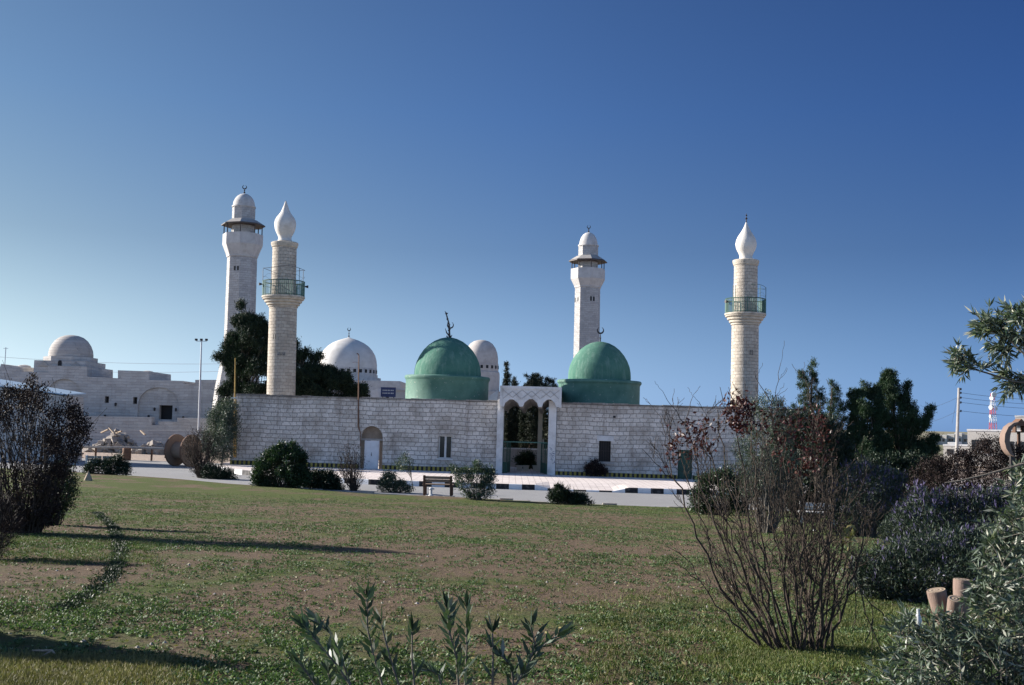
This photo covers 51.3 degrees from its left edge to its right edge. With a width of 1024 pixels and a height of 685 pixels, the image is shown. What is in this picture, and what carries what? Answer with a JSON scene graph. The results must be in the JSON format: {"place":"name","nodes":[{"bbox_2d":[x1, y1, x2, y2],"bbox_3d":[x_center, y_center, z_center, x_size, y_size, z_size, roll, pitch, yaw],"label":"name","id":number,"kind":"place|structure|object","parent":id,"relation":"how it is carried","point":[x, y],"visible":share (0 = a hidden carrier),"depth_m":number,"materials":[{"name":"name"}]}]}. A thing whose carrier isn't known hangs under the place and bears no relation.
{"place":"outdoors","nodes":[
{"label":"outdoors","id":0,"kind":"place"},
{"bbox_2d":[0,458,966,512],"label":"road","id":1,"kind":"structure","parent":0,"point":[161,469],"depth_m":59.13,"materials":[{"name":"grey asphalt"}]},
{"bbox_2d":[81,448,132,475],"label":"bush","id":2,"kind":"object","parent":1,"relation":"on","point":[119,462],"visible":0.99,"depth_m":62.29,"materials":[{"name":"green plant"}]},
{"bbox_2d":[122,448,130,460],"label":"rusty barrel","id":3,"kind":"object","parent":1,"relation":"on","point":[126,452],"visible":0.78,"depth_m":82.70,"materials":[{"name":"metal"}]},
{"bbox_2d":[164,434,201,466],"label":"cable drum","id":4,"kind":"object","parent":1,"relation":"on","point":[173,450],"visible":0.62,"depth_m":76.21,"materials":[{"name":"brown wood"}]},
{"bbox_2d":[247,438,314,487],"bbox_3d":[-12.009,6.315,55.647,3.302,2.720,2.238,-1,-5,27],"label":"green shrub","id":5,"kind":"object","parent":1,"relation":"on","point":[292,473],"visible":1,"depth_m":55.40,"materials":[{"name":"green plant"}]},
{"bbox_2d":[301,465,346,489],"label":"shrub","id":6,"kind":"object","parent":1,"relation":"on","point":[326,479],"visible":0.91,"depth_m":56.26,"materials":[{"name":"green plant"}]},
{"bbox_2d":[334,442,369,490],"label":"bare shrub","id":7,"kind":"object","parent":1,"relation":"on","point":[353,485],"visible":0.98,"depth_m":55.97,"materials":[{"name":"brown plant"}]},
{"bbox_2d":[376,469,415,492],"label":"green shrub","id":8,"kind":"object","parent":1,"relation":"on","point":[385,481],"visible":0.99,"depth_m":55.47,"materials":[{"name":"green plant"}]},
{"bbox_2d":[392,451,415,490],"bbox_3d":[-5.782,6.836,56.963,1.299,2.392,1.042,-2,-5,37],"label":"sapling","id":9,"kind":"object","parent":1,"relation":"on","point":[403,468],"visible":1,"depth_m":56.97,"materials":[{"name":"green plant"}]},
{"bbox_2d":[217,465,807,497],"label":"kerb","id":10,"kind":"structure","parent":1,"relation":"on","point":[535,487],"depth_m":61.25,"materials":[{"name":"white paint"}]},
{"bbox_2d":[303,488,846,512],"bbox_3d":[4.581,7.800,51.709,34.622,0.472,2.829,0,-4,11],"label":"lawn edging","id":11,"kind":"object","parent":1,"relation":"on","point":[369,492],"visible":0.09,"depth_m":51.64,"materials":[{"name":"concrete"}]},
{"bbox_2d":[423,475,453,495],"bbox_3d":[-3.682,7.130,53.233,1.534,1.022,0.805,1,-4,3],"label":"park bench","id":12,"kind":"object","parent":11,"relation":"on","point":[434,479],"visible":0.96,"depth_m":52.97,"materials":[{"name":"brown wood"}]},
{"bbox_2d":[488,390,497,399],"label":"sloping parapet","id":13,"kind":"structure","parent":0,"point":[494,396],"depth_m":91.91,"materials":[{"name":"white paint"}]},
{"bbox_2d":[0,468,1020,684],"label":"lawn","id":14,"kind":"structure","parent":0,"point":[111,483],"depth_m":14.32,"materials":[{"name":"plant"}]},
{"bbox_2d":[0,483,29,558],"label":"bush","id":15,"kind":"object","parent":14,"relation":"on","point":[5,519],"depth_m":14.86,"materials":[{"name":"green plant"}]},
{"bbox_2d":[32,649,55,656],"bbox_3d":[-3.352,2.193,7.540,0.175,0.041,0.176,-2,-6,40],"label":"dry stick","id":16,"kind":"object","parent":14,"relation":"on","point":[45,650],"visible":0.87,"depth_m":7.57,"materials":[{"name":"grey wood"}]},
{"bbox_2d":[0,360,106,533],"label":"purple leaf shrub","id":17,"kind":"object","parent":14,"relation":"on","point":[41,493],"visible":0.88,"depth_m":20.05,"materials":[{"name":"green plant"}]},
{"bbox_2d":[36,458,81,524],"bbox_3d":[-9.829,3.225,23.081,1.086,1.533,0.887,-2,-5,34],"label":"green shrub","id":18,"kind":"object","parent":14,"relation":"on","point":[71,495],"visible":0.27,"depth_m":22.99,"materials":[{"name":"green plant"}]},
{"bbox_2d":[84,471,92,480],"bbox_3d":[-22.242,7.008,56.006,0.493,0.549,0.360,1,-4,0],"label":"stone","id":19,"kind":"object","parent":14,"relation":"on","point":[88,477],"visible":0.92,"depth_m":55.90,"materials":[{"name":"grey stone"}]},
{"bbox_2d":[43,511,133,611],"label":"dark weeds","id":20,"kind":"object","parent":14,"relation":"on","point":[110,571],"visible":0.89,"depth_m":13.51,"materials":[{"name":"green plant"}]},
{"bbox_2d":[85,455,116,466],"bbox_3d":[-24.142,7.211,62.959,1.933,1.132,0.806,2,-4,-7],"label":"park bench","id":21,"kind":"object","parent":14,"relation":"on","point":[91,457],"visible":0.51,"depth_m":62.64,"materials":[{"name":"white paint"}]},
{"bbox_2d":[0,646,228,684],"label":"dry grass","id":22,"kind":"structure","parent":14,"relation":"on","point":[75,663],"depth_m":7.03,"materials":[{"name":"plant"}]},
{"bbox_2d":[284,579,424,684],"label":"oleander plant","id":23,"kind":"object","parent":14,"relation":"on","point":[326,666],"visible":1,"depth_m":4.18,"materials":[{"name":"green plant"}]},
{"bbox_2d":[8,505,930,679],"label":"pebbles","id":24,"kind":"object","parent":14,"relation":"on","point":[381,602],"visible":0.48,"depth_m":11.26,"materials":[{"name":"grey stone"}]},
{"bbox_2d":[446,459,498,499],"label":"oleander shrub","id":25,"kind":"object","parent":14,"relation":"on","point":[488,477],"visible":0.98,"depth_m":50.60,"materials":[{"name":"green plant"}]},
{"bbox_2d":[410,587,575,684],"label":"oleander plant","id":26,"kind":"object","parent":14,"relation":"on","point":[523,670],"visible":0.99,"depth_m":4.09,"materials":[{"name":"green plant"}]},
{"bbox_2d":[0,499,1003,684],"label":"fallen leaves","id":27,"kind":"object","parent":14,"relation":"on","point":[590,683],"visible":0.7,"depth_m":9.85,"materials":[{"name":"brown plant"}]},
{"bbox_2d":[0,491,1022,684],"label":"weeds","id":28,"kind":"object","parent":14,"relation":"on","point":[268,666],"visible":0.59,"depth_m":9.87,"materials":[{"name":"green plant"}]},
{"bbox_2d":[545,481,595,504],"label":"tuft shrub","id":29,"kind":"object","parent":14,"relation":"on","point":[558,493],"visible":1,"depth_m":48.92,"materials":[{"name":"green plant"}]},
{"bbox_2d":[684,458,754,514],"bbox_3d":[8.504,5.779,42.694,2.930,2.478,2.048,4,-5,-30],"label":"green shrub","id":30,"kind":"object","parent":14,"relation":"on","point":[715,484],"visible":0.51,"depth_m":42.51,"materials":[{"name":"green plant"}]},
{"bbox_2d":[729,387,801,532],"bbox_3d":[6.808,3.158,28.601,1.910,3.948,1.516,4,-5,-37],"label":"olive shrub","id":31,"kind":"object","parent":14,"relation":"on","point":[764,492],"visible":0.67,"depth_m":28.47,"materials":[{"name":"green plant"}]},
{"bbox_2d":[642,347,890,652],"bbox_3d":[2.152,1.268,8.858,2.180,2.592,1.453,4,-5,-33],"label":"bare bush","id":32,"kind":"object","parent":14,"relation":"on","point":[810,610],"visible":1,"depth_m":8.69,"materials":[{"name":"red plant"}]},
{"bbox_2d":[788,356,827,484],"bbox_3d":[13.114,4.083,46.855,1.972,7.030,1.636,4,-5,-36],"label":"conifer tree","id":33,"kind":"object","parent":14,"relation":"on","point":[815,397],"visible":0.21,"depth_m":46.91,"materials":[{"name":"green plant"}]},
{"bbox_2d":[762,403,862,521],"bbox_3d":[10.518,4.261,37.757,3.631,4.280,2.772,4,-5,-37],"label":"dark shrub","id":34,"kind":"object","parent":14,"relation":"on","point":[844,451],"visible":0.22,"depth_m":37.56,"materials":[{"name":"brown plant"}]},
{"bbox_2d":[799,503,834,524],"bbox_3d":[9.974,5.594,34.904,1.193,0.801,0.804,0,-4,14],"label":"park bench","id":35,"kind":"object","parent":14,"relation":"on","point":[811,504],"visible":0.11,"depth_m":34.71,"materials":[{"name":"white paint"}]},
{"bbox_2d":[819,379,850,481],"bbox_3d":[13.909,4.499,45.844,1.660,6.002,1.246,4,-5,-29],"label":"conifer tree","id":36,"kind":"object","parent":14,"relation":"on","point":[841,406],"visible":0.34,"depth_m":45.87,"materials":[{"name":"green plant"}]},
{"bbox_2d":[818,454,912,536],"bbox_3d":[9.235,4.023,27.799,2.388,2.241,1.780,4,-5,-32],"label":"lavender bush","id":37,"kind":"object","parent":14,"relation":"on","point":[874,492],"visible":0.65,"depth_m":27.69,"materials":[{"name":"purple plant"}]},
{"bbox_2d":[836,378,894,477],"bbox_3d":[15.173,4.530,45.842,2.636,6.039,2.055,4,-5,-35],"label":"conifer tree","id":38,"kind":"object","parent":14,"relation":"on","point":[873,414],"visible":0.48,"depth_m":45.68,"materials":[{"name":"green plant"}]},
{"bbox_2d":[873,508,921,542],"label":"shrub","id":39,"kind":"object","parent":14,"relation":"on","point":[883,532],"visible":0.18,"depth_m":25.40,"materials":[{"name":"green plant"}]},
{"bbox_2d":[842,446,956,517],"bbox_3d":[15.080,5.540,41.599,4.914,3.015,2.739,1,-4,0],"label":"shade shrub","id":40,"kind":"object","parent":14,"relation":"on","point":[898,462],"visible":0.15,"depth_m":41.59,"materials":[{"name":"green plant"}]},
{"bbox_2d":[871,367,944,485],"bbox_3d":[17.228,4.405,46.836,2.942,6.728,2.248,4,-5,-35],"label":"conifer tree","id":41,"kind":"object","parent":14,"relation":"on","point":[903,428],"visible":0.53,"depth_m":46.61,"materials":[{"name":"green plant"}]},
{"bbox_2d":[916,609,921,625],"bbox_3d":[3.830,2.626,10.055,0.066,0.225,0.064,1,-4,0],"label":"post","id":42,"kind":"object","parent":14,"relation":"on","point":[919,619],"visible":0.46,"depth_m":10.04,"materials":[{"name":"white paint"}]},
{"bbox_2d":[841,516,1023,605],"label":"rosemary bush","id":43,"kind":"object","parent":14,"relation":"on","point":[955,554],"visible":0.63,"depth_m":12.68,"materials":[{"name":"green plant"}]},
{"bbox_2d":[926,587,947,624],"bbox_3d":[4.255,2.669,10.590,0.187,0.433,0.184,-11,-1,-1],"label":"cut log","id":44,"kind":"object","parent":14,"relation":"on","point":[937,595],"visible":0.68,"depth_m":10.53,"materials":[{"name":"brown wood"}]},
{"bbox_2d":[863,294,1023,684],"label":"olive tree","id":45,"kind":"object","parent":14,"relation":"on","point":[941,649],"visible":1,"depth_m":6.27,"materials":[{"name":"green plant"}]},
{"bbox_2d":[880,476,1023,570],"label":"lavender bush","id":46,"kind":"object","parent":14,"relation":"on","point":[933,509],"visible":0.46,"depth_m":17.53,"materials":[{"name":"purple plant"}]},
{"bbox_2d":[947,595,962,627],"bbox_3d":[4.323,2.682,10.460,0.142,0.387,0.139,-5,18,-18],"label":"cut log","id":47,"kind":"object","parent":14,"relation":"on","point":[953,603],"visible":0.56,"depth_m":10.38,"materials":[{"name":"brown wood"}]},
{"bbox_2d":[898,431,1023,531],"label":"brown shrub","id":48,"kind":"object","parent":14,"relation":"on","point":[970,462],"visible":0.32,"depth_m":30.68,"materials":[{"name":"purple plant"}]},
{"bbox_2d":[953,578,972,620],"bbox_3d":[4.693,2.719,11.125,0.196,0.496,0.193,5,-4,0],"label":"cut log","id":49,"kind":"object","parent":14,"relation":"on","point":[958,586],"visible":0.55,"depth_m":11.06,"materials":[{"name":"brown wood"}]},
{"bbox_2d":[999,422,1018,514],"bbox_3d":[13.918,3.891,29.814,0.420,3.354,0.320,1,-4,0],"label":"crescent sculpture","id":50,"kind":"object","parent":14,"relation":"on","point":[1005,434],"visible":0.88,"depth_m":29.79,"materials":[{"name":"brown stone"}]},
{"bbox_2d":[1011,419,1023,461],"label":"sculpture","id":51,"kind":"object","parent":14,"relation":"on","point":[1020,424],"visible":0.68,"depth_m":30.84,"materials":[{"name":"beige stone"}]},
{"bbox_2d":[0,0,1023,431],"label":"sky","id":52,"kind":"structure","parent":0,"point":[429,159],"materials":[{"name":"blue"}]},
{"bbox_2d":[82,421,1008,479],"bbox_3d":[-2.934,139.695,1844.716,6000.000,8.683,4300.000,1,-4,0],"label":"ground","id":53,"kind":"structure","parent":0,"point":[146,457],"depth_m":94.86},
{"bbox_2d":[0,379,85,461],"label":"site shed","id":54,"kind":"structure","parent":53,"relation":"on","point":[58,394],"depth_m":77.82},
{"bbox_2d":[0,335,215,424],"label":"mosque complex","id":55,"kind":"structure","parent":53,"relation":"on","point":[70,362],"depth_m":121.96,"materials":[{"name":"stone"}]},
{"bbox_2d":[161,405,172,419],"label":"window","id":56,"kind":"structure","parent":55,"relation":"in","point":[166,411],"depth_m":122.67,"materials":[{"name":"black glass"}]},
{"bbox_2d":[82,429,137,452],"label":"rubble heap","id":57,"kind":"object","parent":53,"relation":"on","point":[121,439],"visible":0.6,"depth_m":98.29,"materials":[{"name":"stone"}]},
{"bbox_2d":[83,446,163,460],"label":"pipe rail","id":58,"kind":"object","parent":53,"relation":"on","point":[122,447],"visible":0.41,"depth_m":83.50,"materials":[{"name":"brown metal"}]},
{"bbox_2d":[82,430,206,446],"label":"terrace wall","id":59,"kind":"structure","parent":53,"relation":"on","point":[140,438],"depth_m":111.52,"materials":[{"name":"white stone"}]},
{"bbox_2d":[83,416,209,430],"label":"terrace wall","id":60,"kind":"structure","parent":53,"relation":"on","point":[131,423],"depth_m":116.60,"materials":[{"name":"white stone"}]},
{"bbox_2d":[131,440,164,454],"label":"rubble heap","id":61,"kind":"object","parent":53,"relation":"on","point":[152,443],"visible":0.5,"depth_m":96.90,"materials":[{"name":"stone"}]},
{"bbox_2d":[181,426,220,477],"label":"bare shrub","id":62,"kind":"object","parent":53,"relation":"on","point":[196,461],"visible":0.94,"depth_m":63.17,"materials":[{"name":"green plant"}]},
{"bbox_2d":[195,339,207,437],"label":"floodlight mast","id":63,"kind":"object","parent":53,"relation":"on","point":[199,404],"visible":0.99,"depth_m":97.87,"materials":[{"name":"metal"}]},
{"bbox_2d":[197,460,237,479],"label":"shrub","id":64,"kind":"object","parent":53,"relation":"on","point":[220,472],"visible":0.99,"depth_m":62.53,"materials":[{"name":"green plant"}]},
{"bbox_2d":[200,396,244,464],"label":"olive tree","id":65,"kind":"object","parent":53,"relation":"on","point":[224,418],"visible":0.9,"depth_m":73.70,"materials":[{"name":"green plant"}]},
{"bbox_2d":[209,185,264,450],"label":"octagonal minaret","id":66,"kind":"object","parent":53,"relation":"on","point":[242,242],"visible":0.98,"depth_m":111.61,"materials":[{"name":"stone"}]},
{"bbox_2d":[210,298,268,409],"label":"pine tree","id":67,"kind":"object","parent":53,"relation":"on","point":[251,329],"visible":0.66,"depth_m":89.59,"materials":[{"name":"green plant"}]},
{"bbox_2d":[295,336,370,396],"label":"pine tree","id":68,"kind":"object","parent":53,"relation":"on","point":[317,377],"visible":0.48,"depth_m":90.45,"materials":[{"name":"green plant"}]},
{"bbox_2d":[321,328,405,395],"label":"domed mosque","id":69,"kind":"structure","parent":53,"relation":"on","point":[342,354],"depth_m":146.94,"materials":[{"name":"stone"}]},
{"bbox_2d":[365,389,380,448],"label":"stair hut","id":70,"kind":"object","parent":53,"relation":"on","point":[375,393],"visible":0.07,"depth_m":99.91,"materials":[{"name":"white paint"}]},
{"bbox_2d":[378,388,405,397],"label":"flat roofed outbuilding","id":71,"kind":"structure","parent":53,"relation":"on","point":[400,392],"depth_m":109.88,"materials":[{"name":"white paint"}]},
{"bbox_2d":[381,387,395,397],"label":"roof sign","id":72,"kind":"object","parent":71,"relation":"attached to","point":[388,391],"visible":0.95,"depth_m":95.87,"materials":[{"name":"metal"}]},
{"bbox_2d":[469,340,499,398],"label":"domed mosque","id":73,"kind":"structure","parent":53,"relation":"on","point":[485,352],"depth_m":148.26,"materials":[{"name":"white paint"}]},
{"bbox_2d":[501,360,513,447],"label":"cypress tree","id":74,"kind":"object","parent":53,"relation":"on","point":[506,380],"visible":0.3,"depth_m":95.76,"materials":[{"name":"green plant"}]},
{"bbox_2d":[504,376,527,447],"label":"cypress tree","id":75,"kind":"object","parent":53,"relation":"on","point":[512,432],"visible":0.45,"depth_m":92.44,"materials":[{"name":"green plant"}]},
{"bbox_2d":[503,448,547,466],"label":"garden wall","id":76,"kind":"structure","parent":53,"relation":"on","point":[514,451],"depth_m":85.59,"materials":[{"name":"grey concrete"}]},
{"bbox_2d":[518,372,543,448],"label":"cypress tree","id":77,"kind":"object","parent":53,"relation":"on","point":[529,433],"visible":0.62,"depth_m":90.47,"materials":[{"name":"green plant"}]},
{"bbox_2d":[535,373,557,448],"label":"cypress tree","id":78,"kind":"object","parent":53,"relation":"on","point":[550,381],"visible":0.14,"depth_m":93.66,"materials":[{"name":"green plant"}]},
{"bbox_2d":[569,225,606,357],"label":"octagonal minaret","id":79,"kind":"object","parent":53,"relation":"on","point":[587,277],"visible":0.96,"depth_m":132.51,"materials":[{"name":"stone"}]},
{"bbox_2d":[938,435,947,444],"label":"white house","id":80,"kind":"structure","parent":53,"relation":"on","point":[942,441],"depth_m":370.40,"materials":[{"name":"paint"}]},
{"bbox_2d":[947,434,954,441],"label":"white house","id":81,"kind":"structure","parent":53,"relation":"on","point":[950,437],"depth_m":370.73,"materials":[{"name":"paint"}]},
{"bbox_2d":[943,444,967,460],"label":"white house","id":82,"kind":"structure","parent":53,"relation":"on","point":[946,447],"depth_m":170.15,"materials":[{"name":"paint"}]},
{"bbox_2d":[954,388,961,477],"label":"utility pole","id":83,"kind":"object","parent":53,"relation":"on","point":[959,397],"visible":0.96,"depth_m":91.75,"materials":[{"name":"grey concrete"}]},
{"bbox_2d":[954,433,964,443],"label":"white house","id":84,"kind":"structure","parent":53,"relation":"on","point":[961,437],"depth_m":370.61,"materials":[{"name":"paint"}]},
{"bbox_2d":[963,435,966,443],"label":"white house","id":85,"kind":"structure","parent":53,"relation":"on","point":[964,439],"depth_m":371.00,"materials":[{"name":"paint"}]},
{"bbox_2d":[989,392,997,429],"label":"telecom mast","id":86,"kind":"object","parent":53,"relation":"on","point":[993,395],"visible":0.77,"depth_m":418.48,"materials":[{"name":"red paint"}]},
{"bbox_2d":[967,429,1023,465],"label":"white house","id":87,"kind":"structure","parent":53,"relation":"on","point":[972,435],"depth_m":130.39,"materials":[{"name":"paint"}]},
{"bbox_2d":[1015,415,1023,429],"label":"white house","id":88,"kind":"structure","parent":53,"relation":"on","point":[1018,417],"depth_m":151.02,"materials":[{"name":"paint"}]},
{"bbox_2d":[218,461,1009,493],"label":"pavement","id":89,"kind":"structure","parent":0,"point":[514,475],"depth_m":67.92,"materials":[{"name":"grey concrete"}]},
{"bbox_2d":[259,201,307,395],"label":"round minaret","id":90,"kind":"object","parent":89,"relation":"on","point":[283,299],"visible":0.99,"depth_m":83.23,"materials":[{"name":"stone"}]},
{"bbox_2d":[230,393,497,471],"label":"stone wall","id":91,"kind":"structure","parent":89,"relation":"on","point":[432,434],"depth_m":75.05,"materials":[{"name":"stone"}]},
{"bbox_2d":[231,358,236,456],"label":"yellow pipes","id":92,"kind":"object","parent":91,"relation":"attached to","point":[234,397],"visible":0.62,"depth_m":75.29,"materials":[{"name":"white metal"}]},
{"bbox_2d":[357,353,360,446],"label":"bent pipe","id":93,"kind":"object","parent":91,"relation":"attached to","point":[358,399],"visible":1,"depth_m":75.10,"materials":[{"name":"metal"}]},
{"bbox_2d":[364,441,378,468],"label":"door","id":94,"kind":"structure","parent":91,"relation":"in","point":[371,449],"depth_m":75.17,"materials":[{"name":"white paint"}]},
{"bbox_2d":[436,435,452,459],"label":"window","id":95,"kind":"structure","parent":91,"relation":"in","point":[445,442],"depth_m":74.86,"materials":[{"name":"white paint"}]},
{"bbox_2d":[405,312,489,400],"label":"domed shrine","id":96,"kind":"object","parent":91,"relation":"on","point":[447,367],"visible":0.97,"depth_m":77.88,"materials":[{"name":"paint"}]},
{"bbox_2d":[512,447,536,468],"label":"garden shrub","id":97,"kind":"object","parent":89,"relation":"on","point":[526,458],"visible":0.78,"depth_m":82.33,"materials":[{"name":"green plant"}]},
{"bbox_2d":[496,386,561,474],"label":"gateway","id":98,"kind":"object","parent":89,"relation":"on","point":[525,398],"visible":0.84,"depth_m":73.93,"materials":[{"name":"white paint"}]},
{"bbox_2d":[502,441,547,473],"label":"iron gate","id":99,"kind":"structure","parent":98,"relation":"attached to","point":[506,466],"depth_m":74.79,"materials":[{"name":"green metal"}]},
{"bbox_2d":[583,457,608,476],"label":"shrub","id":100,"kind":"object","parent":89,"relation":"on","point":[590,468],"depth_m":73.34,"materials":[{"name":"green plant"}]},
{"bbox_2d":[555,329,641,470],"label":"domed shrine","id":101,"kind":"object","parent":89,"relation":"on","point":[599,372],"visible":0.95,"depth_m":77.95,"materials":[{"name":"stone"}]},
{"bbox_2d":[555,402,807,482],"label":"stone wall","id":102,"kind":"structure","parent":89,"relation":"on","point":[614,438],"depth_m":73.95,"materials":[{"name":"stone"}]},
{"bbox_2d":[599,441,613,463],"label":"window","id":103,"kind":"structure","parent":102,"relation":"in","point":[604,446],"depth_m":74.28,"materials":[{"name":"metal"}]},
{"bbox_2d":[678,450,691,478],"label":"door","id":104,"kind":"structure","parent":102,"relation":"in","point":[681,475],"depth_m":73.81,"materials":[{"name":"green paint"}]},
{"bbox_2d":[724,213,765,406],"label":"round minaret","id":105,"kind":"object","parent":89,"relation":"on","point":[746,316],"visible":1,"depth_m":80.13,"materials":[{"name":"stone"}]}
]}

